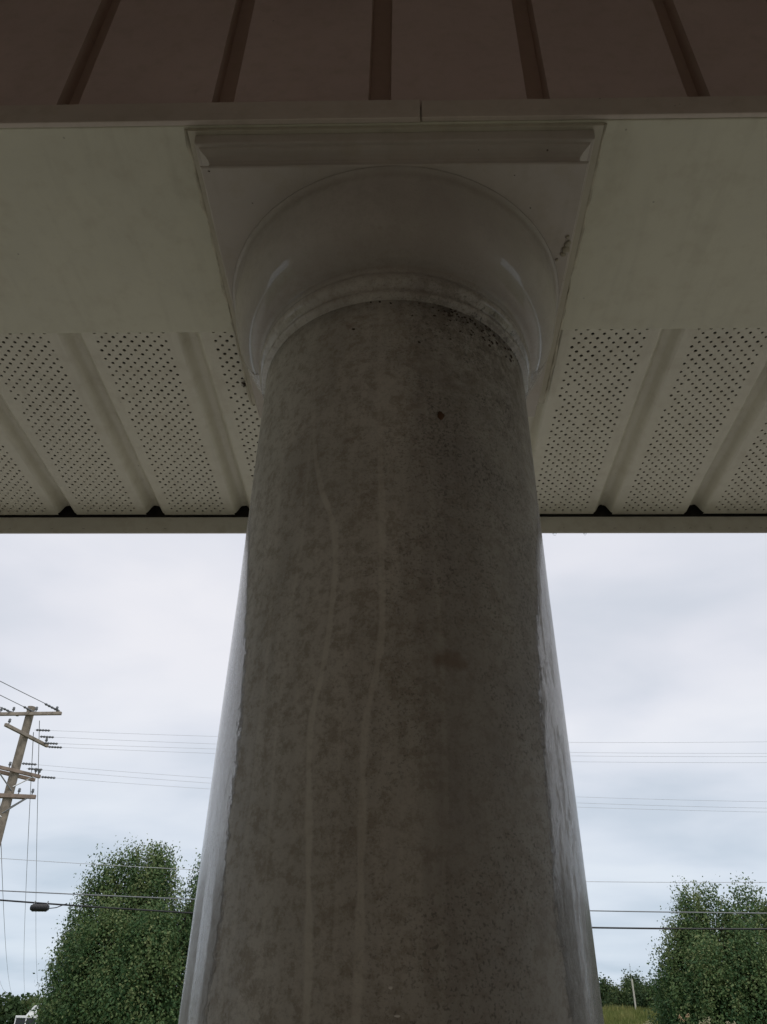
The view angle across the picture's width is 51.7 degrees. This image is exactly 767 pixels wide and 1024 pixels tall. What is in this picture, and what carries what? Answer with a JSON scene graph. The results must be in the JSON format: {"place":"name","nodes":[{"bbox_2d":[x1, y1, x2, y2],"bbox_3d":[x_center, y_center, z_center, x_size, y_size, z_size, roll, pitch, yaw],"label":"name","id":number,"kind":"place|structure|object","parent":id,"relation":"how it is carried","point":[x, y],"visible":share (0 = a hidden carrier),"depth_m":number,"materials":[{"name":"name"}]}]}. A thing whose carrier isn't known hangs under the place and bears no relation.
{"place":"outdoors","nodes":[
{"label":"outdoors","id":0,"kind":"place"},
{"bbox_2d":[14,1005,37,1023],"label":"truck","id":1,"kind":"object","parent":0,"point":[18,1020],"visible":0.76,"depth_m":86.69,"materials":[{"name":"white paint"}]},
{"bbox_2d":[0,533,766,999],"label":"sky","id":2,"kind":"structure","parent":0,"point":[660,637],"materials":[{"name":"white"}]},
{"bbox_3d":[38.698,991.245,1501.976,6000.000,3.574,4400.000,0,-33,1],"label":"ground","id":3,"kind":"structure","parent":0,"visible":0},
{"bbox_2d":[0,991,53,1023],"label":"woods","id":4,"kind":"object","parent":3,"relation":"on","point":[12,1007],"visible":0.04,"depth_m":180.55,"materials":[{"name":"green plant"}]},
{"bbox_2d":[0,703,61,845],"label":"utility pole","id":5,"kind":"object","parent":3,"relation":"on","point":[8,795],"visible":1,"depth_m":26.96,"materials":[{"name":"brown wood"}]},
{"bbox_2d":[1,847,11,992],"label":"power line","id":6,"kind":"object","parent":5,"relation":"attached to","point":[3,907],"visible":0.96,"depth_m":43.29,"materials":[{"name":"metal"}]},
{"bbox_2d":[24,732,33,989],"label":"power line","id":7,"kind":"object","parent":5,"relation":"attached to","point":[28,832],"visible":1,"depth_m":37.22,"materials":[{"name":"metal"}]},
{"bbox_2d":[0,681,59,710],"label":"power line","id":8,"kind":"object","parent":5,"relation":"attached to","point":[23,692],"visible":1,"depth_m":26.21,"materials":[{"name":"metal"}]},
{"bbox_2d":[36,720,39,988],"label":"power line","id":9,"kind":"object","parent":5,"relation":"attached to","point":[37,816],"visible":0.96,"depth_m":36.11,"materials":[{"name":"metal"}]},
{"bbox_2d":[39,736,589,752],"bbox_3d":[12.272,8.114,28.160,48.907,1.047,0.008,1,-33,0],"label":"power line","id":10,"kind":"object","parent":5,"relation":"attached to","point":[205,743],"visible":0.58,"depth_m":27.92,"materials":[{"name":"metal"}]},
{"bbox_2d":[50,730,690,742],"bbox_3d":[12.241,7.675,28.275,48.983,1.387,0.008,1,-33,0],"label":"power line","id":11,"kind":"object","parent":5,"relation":"attached to","point":[569,742],"visible":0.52,"depth_m":27.90,"materials":[{"name":"metal"}]},
{"bbox_2d":[58,743,692,756],"bbox_3d":[12.307,8.328,28.193,48.832,0.867,0.008,1,-33,0],"label":"power line","id":12,"kind":"object","parent":5,"relation":"attached to","point":[635,756],"visible":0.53,"depth_m":27.98,"materials":[{"name":"metal"}]},
{"bbox_2d":[0,899,766,929],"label":"overhead cable","id":13,"kind":"object","parent":5,"relation":"attached to","point":[192,913],"visible":0.48,"depth_m":23.55,"materials":[{"name":"black rubber"}]},
{"bbox_2d":[30,901,66,911],"bbox_3d":[-10.203,12.016,24.150,1.075,0.302,0.224,0,-33,1],"label":"cable splice case","id":14,"kind":"object","parent":13,"relation":"hanging from","point":[39,907],"visible":1,"depth_m":24.06,"materials":[{"name":"black plastic"}]},
{"bbox_2d":[0,890,766,913],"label":"overhead cable","id":15,"kind":"object","parent":5,"relation":"attached to","point":[194,899],"visible":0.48,"depth_m":24.21,"materials":[{"name":"metal"}]},
{"bbox_2d":[0,858,766,882],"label":"power line","id":16,"kind":"object","parent":5,"relation":"attached to","point":[586,881],"visible":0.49,"depth_m":24.61,"materials":[{"name":"metal"}]},
{"bbox_2d":[26,768,740,807],"bbox_3d":[12.262,9.603,26.959,48.886,0.894,0.008,1,-33,0],"label":"power line","id":17,"kind":"object","parent":5,"relation":"attached to","point":[591,803],"visible":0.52,"depth_m":26.71,"materials":[{"name":"metal"}]},
{"bbox_2d":[63,747,718,762],"bbox_3d":[12.339,8.528,28.224,48.764,0.867,0.008,1,-33,0],"label":"power line","id":18,"kind":"object","parent":5,"relation":"attached to","point":[653,762],"visible":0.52,"depth_m":28.01,"materials":[{"name":"metal"}]},
{"bbox_2d":[45,765,760,801],"bbox_3d":[12.184,9.421,26.964,49.049,0.827,0.008,1,-33,-1],"label":"power line","id":19,"kind":"object","parent":5,"relation":"attached to","point":[593,797],"visible":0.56,"depth_m":26.74,"materials":[{"name":"metal"}]},
{"bbox_2d":[61,778,744,811],"bbox_3d":[12.433,9.819,27.065,48.535,0.816,0.008,1,-33,0],"label":"power line","id":20,"kind":"object","parent":5,"relation":"attached to","point":[585,807],"visible":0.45,"depth_m":26.87,"materials":[{"name":"metal"}]},
{"bbox_2d":[21,832,200,1023],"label":"broadleaf tree","id":21,"kind":"object","parent":3,"relation":"on","point":[117,966],"visible":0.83,"depth_m":35.22,"materials":[{"name":"green plant"}]},
{"bbox_2d":[599,972,613,1008],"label":"broadleaf tree","id":22,"kind":"object","parent":3,"relation":"on","point":[603,986],"visible":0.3,"depth_m":65.95,"materials":[{"name":"green plant"}]},
{"bbox_2d":[600,981,638,1008],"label":"broadleaf tree","id":23,"kind":"object","parent":3,"relation":"on","point":[616,997],"visible":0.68,"depth_m":64.01,"materials":[{"name":"green plant"}]},
{"bbox_2d":[602,1003,659,1023],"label":"bank grass","id":24,"kind":"structure","parent":3,"relation":"on","point":[612,1014],"depth_m":56.25,"materials":[{"name":"green plant"}]},
{"bbox_2d":[617,966,644,994],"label":"broadleaf tree","id":25,"kind":"object","parent":3,"relation":"on","point":[627,980],"visible":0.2,"depth_m":65.84,"materials":[{"name":"green plant"}]},
{"bbox_2d":[629,964,636,1009],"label":"marker post","id":26,"kind":"object","parent":3,"relation":"on","point":[633,991],"visible":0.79,"depth_m":61.92,"materials":[{"name":"grey wood"}]},
{"bbox_2d":[622,979,656,1009],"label":"broadleaf tree","id":27,"kind":"object","parent":3,"relation":"on","point":[642,1000],"visible":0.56,"depth_m":63.35,"materials":[{"name":"green plant"}]},
{"bbox_2d":[631,973,657,994],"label":"broadleaf tree","id":28,"kind":"object","parent":3,"relation":"on","point":[653,983],"visible":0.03,"depth_m":64.77,"materials":[{"name":"green plant"}]},
{"bbox_2d":[641,872,766,1023],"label":"broadleaf tree","id":29,"kind":"object","parent":3,"relation":"on","point":[719,977],"visible":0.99,"depth_m":35.98,"materials":[{"name":"green plant"}]},
{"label":"porch floor","id":30,"kind":"structure","parent":3,"relation":"on","visible":0},
{"bbox_2d":[178,123,606,1023],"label":"porch column","id":31,"kind":"structure","parent":30,"relation":"on","point":[392,831],"depth_m":0.64,"materials":[{"name":"paint"}]},
{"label":"house wall","id":32,"kind":"structure","parent":0,"visible":0},
{"bbox_2d":[0,0,766,534],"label":"porch roof","id":33,"kind":"structure","parent":32,"relation":"attached to","point":[126,406],"depth_m":0.99,"materials":[{"name":"plastic"}]}
]}

